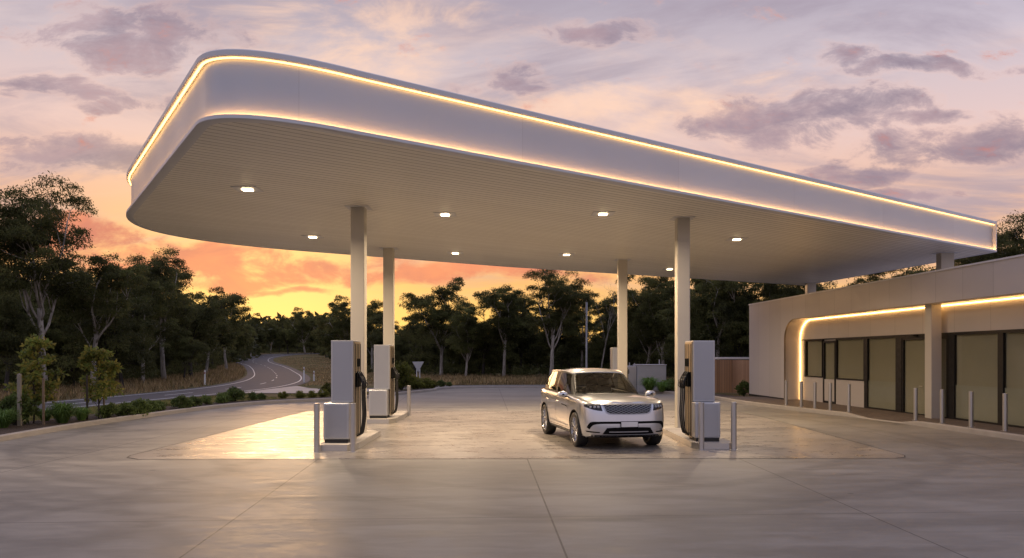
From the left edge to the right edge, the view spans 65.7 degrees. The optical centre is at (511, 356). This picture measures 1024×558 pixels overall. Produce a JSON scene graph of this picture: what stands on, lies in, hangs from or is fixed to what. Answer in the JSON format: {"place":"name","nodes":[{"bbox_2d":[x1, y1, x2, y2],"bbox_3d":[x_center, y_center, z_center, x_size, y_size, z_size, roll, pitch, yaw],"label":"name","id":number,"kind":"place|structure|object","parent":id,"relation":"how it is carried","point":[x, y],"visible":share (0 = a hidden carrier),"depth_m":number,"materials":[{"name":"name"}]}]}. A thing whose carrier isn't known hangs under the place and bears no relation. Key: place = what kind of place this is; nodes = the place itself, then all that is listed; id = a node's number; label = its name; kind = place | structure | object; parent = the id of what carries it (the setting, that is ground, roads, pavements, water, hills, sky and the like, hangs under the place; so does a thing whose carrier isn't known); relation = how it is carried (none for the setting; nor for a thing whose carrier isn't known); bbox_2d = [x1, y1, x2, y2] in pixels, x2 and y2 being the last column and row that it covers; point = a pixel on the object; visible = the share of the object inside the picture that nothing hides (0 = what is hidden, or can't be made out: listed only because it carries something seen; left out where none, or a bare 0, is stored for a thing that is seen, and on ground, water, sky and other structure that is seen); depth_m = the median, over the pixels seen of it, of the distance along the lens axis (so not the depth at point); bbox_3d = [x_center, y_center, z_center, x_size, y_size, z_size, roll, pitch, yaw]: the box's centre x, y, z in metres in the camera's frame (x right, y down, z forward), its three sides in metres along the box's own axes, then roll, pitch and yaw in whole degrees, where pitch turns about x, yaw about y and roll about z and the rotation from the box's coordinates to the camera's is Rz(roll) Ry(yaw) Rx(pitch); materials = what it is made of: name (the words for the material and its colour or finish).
{"place":"outdoors","nodes":[
{"label":"outdoors","id":0,"kind":"place"},
{"bbox_2d":[0,362,245,400],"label":"dry grass","id":1,"kind":"structure","parent":0,"point":[222,374],"depth_m":53.18,"materials":[{"name":"plant"}]},
{"bbox_2d":[33,353,319,411],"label":"road","id":2,"kind":"structure","parent":0,"point":[264,371],"depth_m":57.09,"materials":[{"name":"asphalt"}]},
{"bbox_2d":[279,357,421,385],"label":"verge grass","id":3,"kind":"structure","parent":0,"point":[322,378],"depth_m":104.96,"materials":[{"name":"plant"}]},
{"bbox_2d":[2,352,755,417],"bbox_3d":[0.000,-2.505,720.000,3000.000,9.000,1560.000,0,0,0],"label":"ground","id":4,"kind":"structure","parent":0,"point":[311,356],"depth_m":85.99,"materials":[{"name":"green plant"}]},
{"bbox_2d":[0,263,32,364],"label":"gum tree","id":5,"kind":"object","parent":4,"relation":"on","point":[19,298],"visible":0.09,"depth_m":48.21,"materials":[{"name":"green plant"}]},
{"bbox_2d":[0,275,46,393],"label":"gum tree","id":6,"kind":"object","parent":4,"relation":"on","point":[13,334],"visible":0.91,"depth_m":39.79,"materials":[{"name":"green plant"}]},
{"bbox_2d":[12,329,69,378],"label":"gum tree","id":7,"kind":"object","parent":4,"relation":"on","point":[56,338],"visible":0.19,"depth_m":47.47,"materials":[{"name":"green plant"}]},
{"bbox_2d":[0,170,98,383],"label":"gum tree","id":8,"kind":"object","parent":4,"relation":"on","point":[24,240],"visible":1,"depth_m":41.51,"materials":[{"name":"green plant"}]},
{"bbox_2d":[24,268,104,370],"bbox_3d":[-29.128,-1.985,51.876,5.635,8.209,6.090,0,0,-44],"label":"gum tree","id":9,"kind":"object","parent":4,"relation":"on","point":[46,317],"visible":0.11,"depth_m":50.32,"materials":[{"name":"green plant"}]},
{"bbox_2d":[46,328,101,387],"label":"gum tree","id":10,"kind":"object","parent":4,"relation":"on","point":[72,372],"visible":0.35,"depth_m":48.19,"materials":[{"name":"green plant"}]},
{"bbox_2d":[40,251,150,384],"bbox_3d":[-23.860,-1.931,44.892,8.002,8.113,4.872,0,0,34],"label":"gum tree","id":11,"kind":"object","parent":4,"relation":"on","point":[106,271],"visible":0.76,"depth_m":44.70,"materials":[{"name":"green plant"}]},
{"bbox_2d":[61,281,171,385],"bbox_3d":[-24.615,-1.418,49.440,4.848,7.032,6.177,0,0,20],"label":"gum tree","id":12,"kind":"object","parent":4,"relation":"on","point":[138,344],"visible":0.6,"depth_m":49.95,"materials":[{"name":"green plant"}]},
{"bbox_2d":[112,263,182,381],"bbox_3d":[-26.781,-2.197,56.771,5.141,8.646,5.059,0,0,26],"label":"gum tree","id":13,"kind":"object","parent":4,"relation":"on","point":[142,295],"visible":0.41,"depth_m":56.99,"materials":[{"name":"green plant"}]},
{"bbox_2d":[109,245,198,381],"bbox_3d":[-27.209,-3.287,61.307,6.968,10.845,7.246,0,0,23],"label":"gum tree","id":14,"kind":"object","parent":4,"relation":"on","point":[170,278],"visible":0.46,"depth_m":61.08,"materials":[{"name":"green plant"}]},
{"bbox_2d":[23,393,286,421],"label":"verge grass","id":15,"kind":"structure","parent":4,"relation":"on","point":[168,403],"depth_m":33.88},
{"bbox_2d":[145,338,180,371],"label":"gum tree","id":16,"kind":"object","parent":4,"relation":"on","point":[168,360],"visible":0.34,"depth_m":67.66,"materials":[{"name":"green plant"}]},
{"bbox_2d":[163,319,209,381],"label":"gum tree","id":17,"kind":"object","parent":4,"relation":"on","point":[189,352],"visible":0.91,"depth_m":59.88,"materials":[{"name":"green plant"}]},
{"bbox_2d":[158,266,248,375],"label":"gum tree","id":18,"kind":"object","parent":4,"relation":"on","point":[201,322],"visible":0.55,"depth_m":70.83,"materials":[{"name":"green plant"}]},
{"bbox_2d":[0,388,430,434],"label":"mulch bed","id":19,"kind":"object","parent":4,"relation":"on","point":[31,425],"visible":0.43,"depth_m":22.60,"materials":[{"name":"brown soil"}]},
{"bbox_2d":[0,405,32,427],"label":"grass tussock","id":20,"kind":"object","parent":19,"relation":"on","point":[7,418],"depth_m":20.20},
{"bbox_2d":[17,373,21,425],"bbox_3d":[-12.967,1.205,20.889,0.085,1.510,0.085,0,1,-11],"label":"garden stake","id":21,"kind":"object","parent":19,"relation":"on","point":[19,390],"visible":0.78,"depth_m":20.85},
{"bbox_2d":[0,389,41,424],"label":"shrub","id":22,"kind":"object","parent":19,"relation":"on","point":[9,401],"visible":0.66,"depth_m":21.09,"materials":[{"name":"green plant"}]},
{"bbox_2d":[2,333,69,422],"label":"young tree","id":23,"kind":"object","parent":19,"relation":"on","point":[33,379],"visible":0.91,"depth_m":21.56,"materials":[{"name":"green plant"}]},
{"bbox_2d":[43,399,89,422],"bbox_3d":[-12.376,1.529,21.918,1.618,0.681,1.622,0,0,22],"label":"grass tussock","id":24,"kind":"object","parent":19,"relation":"on","point":[61,412],"depth_m":21.75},
{"bbox_2d":[72,405,97,420],"bbox_3d":[-12.387,1.626,22.820,1.029,0.488,1.193,0,0,-12],"label":"grass tussock","id":25,"kind":"object","parent":19,"relation":"on","point":[81,416],"depth_m":22.69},
{"bbox_2d":[75,345,124,418],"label":"young tree","id":26,"kind":"object","parent":19,"relation":"on","point":[89,355],"visible":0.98,"depth_m":23.27,"materials":[{"name":"green plant"}]},
{"bbox_2d":[95,402,120,418],"bbox_3d":[-12.042,1.637,23.587,0.584,0.576,0.718,0,0,39],"label":"shrub","id":27,"kind":"object","parent":19,"relation":"on","point":[109,410],"visible":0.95,"depth_m":23.51,"materials":[{"name":"green plant"}]},
{"bbox_2d":[115,401,136,415],"bbox_3d":[-11.965,1.660,24.546,0.671,0.531,0.679,0,0,5],"label":"shrub","id":28,"kind":"object","parent":19,"relation":"on","point":[126,408],"visible":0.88,"depth_m":24.50,"materials":[{"name":"green plant"}]},
{"bbox_2d":[129,397,152,415],"bbox_3d":[-11.867,1.620,25.262,0.793,0.627,0.802,0,0,1],"label":"shrub","id":29,"kind":"object","parent":19,"relation":"on","point":[143,406],"visible":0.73,"depth_m":25.14,"materials":[{"name":"green plant"}]},
{"bbox_2d":[170,394,194,408],"bbox_3d":[-11.665,1.636,28.068,0.746,0.590,0.754,0,0,23],"label":"shrub","id":30,"kind":"object","parent":19,"relation":"on","point":[185,402],"visible":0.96,"depth_m":27.93,"materials":[{"name":"green plant"}]},
{"bbox_2d":[223,386,245,401],"bbox_3d":[-11.317,1.575,32.216,0.932,0.738,0.943,0,0,19],"label":"shrub","id":31,"kind":"object","parent":19,"relation":"on","point":[238,393],"visible":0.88,"depth_m":32.16,"materials":[{"name":"green plant"}]},
{"bbox_2d":[189,286,244,372],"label":"gum tree","id":32,"kind":"object","parent":4,"relation":"on","point":[228,340],"visible":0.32,"depth_m":84.52,"materials":[{"name":"green plant"}]},
{"bbox_2d":[222,295,255,368],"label":"gum tree","id":33,"kind":"object","parent":4,"relation":"on","point":[241,311],"visible":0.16,"depth_m":107.71,"materials":[{"name":"green plant"}]},
{"bbox_2d":[230,323,257,355],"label":"gum tree","id":34,"kind":"object","parent":4,"relation":"on","point":[242,340],"visible":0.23,"depth_m":149.32,"materials":[{"name":"green plant"}]},
{"bbox_2d":[242,313,269,354],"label":"gum tree","id":35,"kind":"object","parent":4,"relation":"on","point":[257,321],"visible":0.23,"depth_m":205.54,"materials":[{"name":"green plant"}]},
{"bbox_2d":[264,319,279,353],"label":"gum tree","id":36,"kind":"object","parent":4,"relation":"on","point":[272,333],"visible":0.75,"depth_m":235.29,"materials":[{"name":"green plant"}]},
{"bbox_2d":[0,386,544,441],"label":"garden kerb","id":37,"kind":"structure","parent":4,"relation":"on","point":[21,434],"depth_m":26.59,"materials":[{"name":"concrete"}]},
{"bbox_2d":[276,315,298,353],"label":"gum tree","id":38,"kind":"object","parent":4,"relation":"on","point":[280,334],"visible":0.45,"depth_m":230.97,"materials":[{"name":"green plant"}]},
{"bbox_2d":[281,307,318,353],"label":"gum tree","id":39,"kind":"object","parent":4,"relation":"on","point":[300,323],"visible":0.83,"depth_m":223.79,"materials":[{"name":"green plant"}]},
{"bbox_2d":[245,386,370,392],"bbox_3d":[-11.100,1.962,47.200,7.000,0.001,10.400,0,0,0],"label":"driveway apron","id":40,"kind":"object","parent":4,"relation":"on","point":[292,389],"visible":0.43,"depth_m":45.24,"materials":[{"name":"concrete"}]},
{"bbox_2d":[0,347,674,388],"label":"undergrowth","id":41,"kind":"object","parent":4,"relation":"on","point":[524,371],"visible":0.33,"depth_m":72.18,"materials":[{"name":"green plant"}]},
{"bbox_2d":[310,294,377,354],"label":"gum tree","id":42,"kind":"object","parent":4,"relation":"on","point":[339,324],"visible":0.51,"depth_m":116.20,"materials":[{"name":"green plant"}]},
{"bbox_2d":[0,312,745,373],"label":"wood","id":43,"kind":"object","parent":4,"relation":"on","point":[257,347],"visible":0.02,"depth_m":182.97,"materials":[{"name":"green plant"}]},
{"bbox_2d":[367,299,382,371],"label":"gum tree","id":44,"kind":"object","parent":4,"relation":"on","point":[374,305],"visible":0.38,"depth_m":97.40,"materials":[{"name":"green plant"}]},
{"bbox_2d":[367,312,409,362],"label":"gum tree","id":45,"kind":"object","parent":4,"relation":"on","point":[378,340],"visible":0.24,"depth_m":87.01,"materials":[{"name":"green plant"}]},
{"bbox_2d":[395,335,407,362],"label":"gum tree","id":46,"kind":"object","parent":4,"relation":"on","point":[398,355],"visible":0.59,"depth_m":79.77,"materials":[{"name":"green plant"}]},
{"bbox_2d":[395,360,415,389],"bbox_3d":[-6.267,1.057,45.009,1.804,1.847,1.693,0,0,-14],"label":"shrub","id":47,"kind":"object","parent":4,"relation":"on","point":[404,369],"visible":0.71,"depth_m":44.74,"materials":[{"name":"green plant"}]},
{"bbox_2d":[395,305,433,373],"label":"gum tree","id":48,"kind":"object","parent":4,"relation":"on","point":[411,325],"visible":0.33,"depth_m":81.45,"materials":[{"name":"green plant"}]},
{"bbox_2d":[403,335,432,374],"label":"gum tree","id":49,"kind":"object","parent":4,"relation":"on","point":[416,350],"visible":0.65,"depth_m":77.47,"materials":[{"name":"green plant"}]},
{"bbox_2d":[399,277,469,375],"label":"gum tree","id":50,"kind":"object","parent":4,"relation":"on","point":[435,319],"visible":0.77,"depth_m":73.36,"materials":[{"name":"green plant"}]},
{"bbox_2d":[426,339,445,374],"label":"gum tree","id":51,"kind":"object","parent":4,"relation":"on","point":[434,350],"visible":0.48,"depth_m":83.77,"materials":[{"name":"green plant"}]},
{"bbox_2d":[444,342,474,368],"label":"gum tree","id":52,"kind":"object","parent":4,"relation":"on","point":[449,352],"visible":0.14,"depth_m":77.83,"materials":[{"name":"green plant"}]},
{"bbox_2d":[444,303,488,376],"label":"gum tree","id":53,"kind":"object","parent":4,"relation":"on","point":[467,330],"visible":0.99,"depth_m":69.44,"materials":[{"name":"green plant"}]},
{"bbox_2d":[464,341,497,372],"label":"gum tree","id":54,"kind":"object","parent":4,"relation":"on","point":[491,363],"visible":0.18,"depth_m":73.80,"materials":[{"name":"green plant"}]},
{"bbox_2d":[453,290,530,375],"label":"gum tree","id":55,"kind":"object","parent":4,"relation":"on","point":[490,340],"visible":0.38,"depth_m":71.06,"materials":[{"name":"green plant"}]},
{"bbox_2d":[472,284,539,375],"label":"gum tree","id":56,"kind":"object","parent":4,"relation":"on","point":[509,305],"visible":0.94,"depth_m":69.35,"materials":[{"name":"green plant"}]},
{"bbox_2d":[0,388,1023,557],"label":"forecourt","id":57,"kind":"structure","parent":4,"relation":"on","point":[93,491],"depth_m":10.84,"materials":[{"name":"concrete"}]},
{"bbox_2d":[129,411,903,458],"bbox_3d":[0.275,1.956,21.680,15.550,0.001,13.240,0,0,0],"label":"pump apron","id":58,"kind":"object","parent":57,"relation":"on","point":[459,434],"visible":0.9,"depth_m":17.76,"materials":[{"name":"concrete"}]},
{"bbox_2d":[313,403,321,452],"bbox_3d":[-3.980,1.460,16.180,0.200,1.000,0.200,0,0,0],"label":"guard post","id":59,"kind":"object","parent":58,"relation":"on","point":[316,427],"visible":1,"depth_m":16.13,"materials":[{"name":"silver metal"}]},
{"bbox_2d":[320,429,380,450],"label":"pump island","id":60,"kind":"structure","parent":58,"relation":"on","point":[367,437],"depth_m":16.75,"materials":[{"name":"concrete"}]},
{"bbox_2d":[323,340,367,442],"bbox_3d":[-3.578,0.748,17.228,0.805,2.172,1.024,0,0,0],"label":"fuel pump","id":61,"kind":"object","parent":60,"relation":"on","point":[348,383],"visible":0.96,"depth_m":16.93,"materials":[{"name":"silver metal"}]},
{"bbox_2d":[348,403,357,451],"bbox_3d":[-3.250,1.460,16.220,0.200,1.000,0.200,0,0,0],"label":"guard post","id":62,"kind":"object","parent":58,"relation":"on","point":[352,427],"visible":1,"depth_m":16.18,"materials":[{"name":"silver metal"}]},
{"bbox_2d":[367,410,407,423],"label":"pump island","id":63,"kind":"structure","parent":58,"relation":"on","point":[398,415],"depth_m":23.29,"materials":[{"name":"concrete"}]},
{"bbox_2d":[369,345,399,417],"bbox_3d":[-3.818,0.748,23.858,0.805,2.172,1.024,0,0,0],"label":"fuel pump","id":64,"kind":"object","parent":63,"relation":"on","point":[381,397],"visible":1,"depth_m":23.56,"materials":[{"name":"silver metal"}]},
{"bbox_2d":[126,49,996,432],"bbox_3d":[4.420,-1.315,26.651,32.231,6.550,14.000,0,0,-37],"label":"fuel canopy","id":65,"kind":"object","parent":58,"relation":"on","point":[248,147],"visible":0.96,"depth_m":18.38,"materials":[{"name":"grey paint"}]},
{"bbox_2d":[540,368,663,445],"bbox_3d":[1.994,1.122,18.837,2.316,1.668,4.875,0,0,-10],"label":"parked car","id":66,"kind":"object","parent":58,"relation":"on","point":[582,406],"visible":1,"depth_m":17.20,"materials":[{"name":"silver metal"}]},
{"bbox_2d":[663,425,730,448],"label":"pump island","id":67,"kind":"structure","parent":58,"relation":"on","point":[675,433],"depth_m":17.39,"materials":[{"name":"concrete"}]},
{"bbox_2d":[678,341,719,441],"bbox_3d":[4.093,0.748,17.508,0.755,2.172,1.024,0,0,0],"label":"fuel pump","id":68,"kind":"object","parent":67,"relation":"on","point":[696,383],"visible":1,"depth_m":17.21,"materials":[{"name":"silver metal"}]},
{"bbox_2d":[696,402,705,449],"bbox_3d":[3.950,1.460,16.550,0.200,1.000,0.200,0,0,0],"label":"guard post","id":69,"kind":"object","parent":58,"relation":"on","point":[701,425],"visible":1,"depth_m":16.50,"materials":[{"name":"silver metal"}]},
{"bbox_2d":[729,402,738,449],"bbox_3d":[4.640,1.460,16.600,0.200,1.000,0.200,0,0,0],"label":"guard post","id":70,"kind":"object","parent":58,"relation":"on","point":[733,425],"visible":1,"depth_m":16.55,"materials":[{"name":"silver metal"}]},
{"bbox_2d":[627,360,666,391],"bbox_3d":[7.390,1.075,44.225,2.180,1.770,1.550,0,0,0],"label":"utility cabinet","id":71,"kind":"object","parent":57,"relation":"on","point":[637,373],"visible":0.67,"depth_m":43.48,"materials":[{"name":"silver metal"}]},
{"bbox_2d":[492,289,547,372],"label":"gum tree","id":72,"kind":"object","parent":4,"relation":"on","point":[524,342],"visible":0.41,"depth_m":73.46,"materials":[{"name":"green plant"}]},
{"bbox_2d":[522,269,598,375],"bbox_3d":[3.627,-2.735,64.385,6.738,9.709,6.479,0,0,-17],"label":"gum tree","id":73,"kind":"object","parent":4,"relation":"on","point":[562,295],"visible":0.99,"depth_m":63.33,"materials":[{"name":"green plant"}]},
{"bbox_2d":[530,313,593,366],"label":"gum tree","id":74,"kind":"object","parent":4,"relation":"on","point":[562,340],"visible":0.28,"depth_m":75.42,"materials":[{"name":"green plant"}]},
{"bbox_2d":[555,329,584,368],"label":"gum tree","id":75,"kind":"object","parent":4,"relation":"on","point":[562,350],"visible":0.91,"depth_m":71.57,"materials":[{"name":"green plant"}]},
{"bbox_2d":[547,291,615,367],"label":"gum tree","id":76,"kind":"object","parent":4,"relation":"on","point":[577,318],"visible":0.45,"depth_m":71.69,"materials":[{"name":"green plant"}]},
{"bbox_2d":[588,336,609,367],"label":"gum tree","id":77,"kind":"object","parent":4,"relation":"on","point":[596,363],"visible":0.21,"depth_m":77.33,"materials":[{"name":"green plant"}]},
{"bbox_2d":[582,304,634,363],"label":"gum tree","id":78,"kind":"object","parent":4,"relation":"on","point":[600,340],"visible":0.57,"depth_m":69.41,"materials":[{"name":"green plant"}]},
{"bbox_2d":[627,331,654,365],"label":"gum tree","id":79,"kind":"object","parent":4,"relation":"on","point":[637,352],"visible":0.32,"depth_m":71.78,"materials":[{"name":"green plant"}]},
{"bbox_2d":[601,274,691,363],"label":"gum tree","id":80,"kind":"object","parent":4,"relation":"on","point":[632,304],"visible":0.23,"depth_m":65.52,"materials":[{"name":"green plant"}]},
{"bbox_2d":[631,275,693,363],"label":"gum tree","id":81,"kind":"object","parent":4,"relation":"on","point":[657,285],"visible":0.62,"depth_m":61.37,"materials":[{"name":"green plant"}]},
{"bbox_2d":[640,278,728,361],"bbox_3d":[13.305,-2.350,60.711,6.422,8.956,8.182,0,0,-3],"label":"gum tree","id":82,"kind":"object","parent":4,"relation":"on","point":[696,333],"visible":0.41,"depth_m":58.60,"materials":[{"name":"green plant"}]},
{"bbox_2d":[690,279,747,359],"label":"gum tree","id":83,"kind":"object","parent":4,"relation":"on","point":[728,287],"visible":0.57,"depth_m":57.64,"materials":[{"name":"green plant"}]},
{"bbox_2d":[715,357,748,393],"bbox_3d":[11.290,0.985,41.950,2.520,1.850,4.700,0,0,0],"label":"bin enclosure","id":84,"kind":"object","parent":4,"relation":"on","point":[730,375],"visible":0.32,"depth_m":41.30,"materials":[{"name":"brown wood"}]},
{"bbox_2d":[702,283,765,359],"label":"gum tree","id":85,"kind":"object","parent":4,"relation":"on","point":[732,318],"visible":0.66,"depth_m":56.01,"materials":[{"name":"green plant"}]},
{"bbox_2d":[718,282,804,359],"bbox_3d":[18.106,-2.095,55.910,6.472,8.488,6.526,0,0,-30],"label":"gum tree","id":86,"kind":"object","parent":4,"relation":"on","point":[741,298],"visible":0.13,"depth_m":54.98,"materials":[{"name":"green plant"}]},
{"bbox_2d":[748,283,826,301],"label":"gum tree","id":87,"kind":"object","parent":4,"relation":"on","point":[798,287],"visible":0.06,"depth_m":54.10,"materials":[{"name":"green plant"}]},
{"bbox_2d":[716,396,1023,441],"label":"path kerb","id":88,"kind":"structure","parent":4,"relation":"on","point":[1006,435],"depth_m":22.50,"materials":[{"name":"concrete"}]},
{"bbox_2d":[842,268,905,286],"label":"gum tree","id":89,"kind":"object","parent":4,"relation":"on","point":[873,277],"visible":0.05,"depth_m":54.70,"materials":[{"name":"green plant"}]},
{"bbox_2d":[725,397,1023,434],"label":"footpath","id":90,"kind":"structure","parent":4,"relation":"on","point":[884,415],"depth_m":25.46,"materials":[{"name":"concrete"}]},
{"bbox_2d":[748,254,1023,427],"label":"shop building","id":91,"kind":"structure","parent":90,"relation":"on","point":[956,333],"depth_m":25.32,"materials":[{"name":"paint"}]},
{"bbox_2d":[804,340,823,377],"bbox_3d":[12.353,0.100,32.443,0.090,1.520,1.660,0,0,-3],"label":"window","id":92,"kind":"structure","parent":91,"relation":"in","point":[813,349],"depth_m":32.59,"materials":[{"name":"brown glass"}]},
{"bbox_2d":[823,341,835,403],"bbox_3d":[12.443,0.620,31.047,0.080,2.440,1.020,0,0,-3],"label":"door","id":93,"kind":"structure","parent":91,"relation":"in","point":[830,345],"depth_m":31.16,"materials":[{"name":"glass"}]},
{"bbox_2d":[835,338,863,380],"bbox_3d":[12.533,0.115,29.388,0.090,1.550,2.180,0,0,-3],"label":"window","id":94,"kind":"structure","parent":91,"relation":"in","point":[849,352],"depth_m":29.54,"materials":[{"name":"brown glass"}]},
{"bbox_2d":[864,336,895,411],"bbox_3d":[12.660,0.590,27.242,0.090,2.500,2.120,0,0,-3],"label":"window","id":95,"kind":"structure","parent":91,"relation":"in","point":[879,352],"depth_m":27.33,"materials":[{"name":"beige glass"}]},
{"bbox_2d":[902,337,924,414],"bbox_3d":[12.764,0.620,25.155,0.132,2.440,1.420,0,0,-3],"label":"door","id":96,"kind":"structure","parent":91,"relation":"in","point":[913,348],"depth_m":25.38,"materials":[{"name":"glass"}]},
{"bbox_2d":[941,336,947,417],"bbox_3d":[12.864,0.620,23.919,0.080,2.440,1.020,0,0,-3],"label":"door","id":97,"kind":"structure","parent":91,"relation":"in","point":[944,339],"depth_m":23.64,"materials":[{"name":"brown metal"}]},
{"bbox_2d":[948,331,998,424],"bbox_3d":[12.955,0.590,22.260,0.090,2.500,2.220,0,0,-3],"label":"window","id":98,"kind":"structure","parent":91,"relation":"in","point":[973,360],"depth_m":22.25,"materials":[{"name":"beige glass"}]},
{"bbox_2d":[999,330,1023,427],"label":"window","id":99,"kind":"structure","parent":91,"relation":"in","point":[1011,343],"depth_m":20.71,"materials":[{"name":"beige glass"}]},
{"bbox_2d":[968,391,973,426],"bbox_3d":[11.920,1.380,20.600,0.200,0.930,0.200,0,0,0],"label":"bollard","id":100,"kind":"object","parent":90,"relation":"on","point":[971,408],"visible":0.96,"depth_m":20.56,"materials":[{"name":"silver metal"}]},
{"bbox_2d":[1001,393,1007,430],"bbox_3d":[12.120,1.380,19.500,0.200,0.930,0.200,0,0,0],"label":"bollard","id":101,"kind":"object","parent":90,"relation":"on","point":[1004,411],"visible":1,"depth_m":19.46,"materials":[{"name":"silver metal"}]},
{"bbox_2d":[954,210,1023,266],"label":"gum tree","id":102,"kind":"object","parent":4,"relation":"on","point":[1018,245],"visible":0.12,"depth_m":46.46,"materials":[{"name":"green plant"}]},
{"bbox_2d":[986,214,1023,256],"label":"gum tree","id":103,"kind":"object","parent":4,"relation":"on","point":[1019,231],"visible":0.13,"depth_m":46.85,"materials":[{"name":"green plant"}]},
{"bbox_2d":[0,0,1023,333],"label":"sky","id":104,"kind":"structure","parent":0,"point":[919,101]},
{"bbox_2d":[406,372,674,385],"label":"dry grass","id":105,"kind":"structure","parent":0,"point":[476,379],"depth_m":59.55,"materials":[{"name":"plant"}]},
{"bbox_2d":[610,347,628,377],"bbox_3d":[4.222,0.748,31.308,0.805,2.172,1.024,0,0,0],"label":"fuel pump","id":106,"kind":"object","parent":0,"point":[613,358],"visible":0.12,"depth_m":31.02,"materials":[{"name":"silver metal"}]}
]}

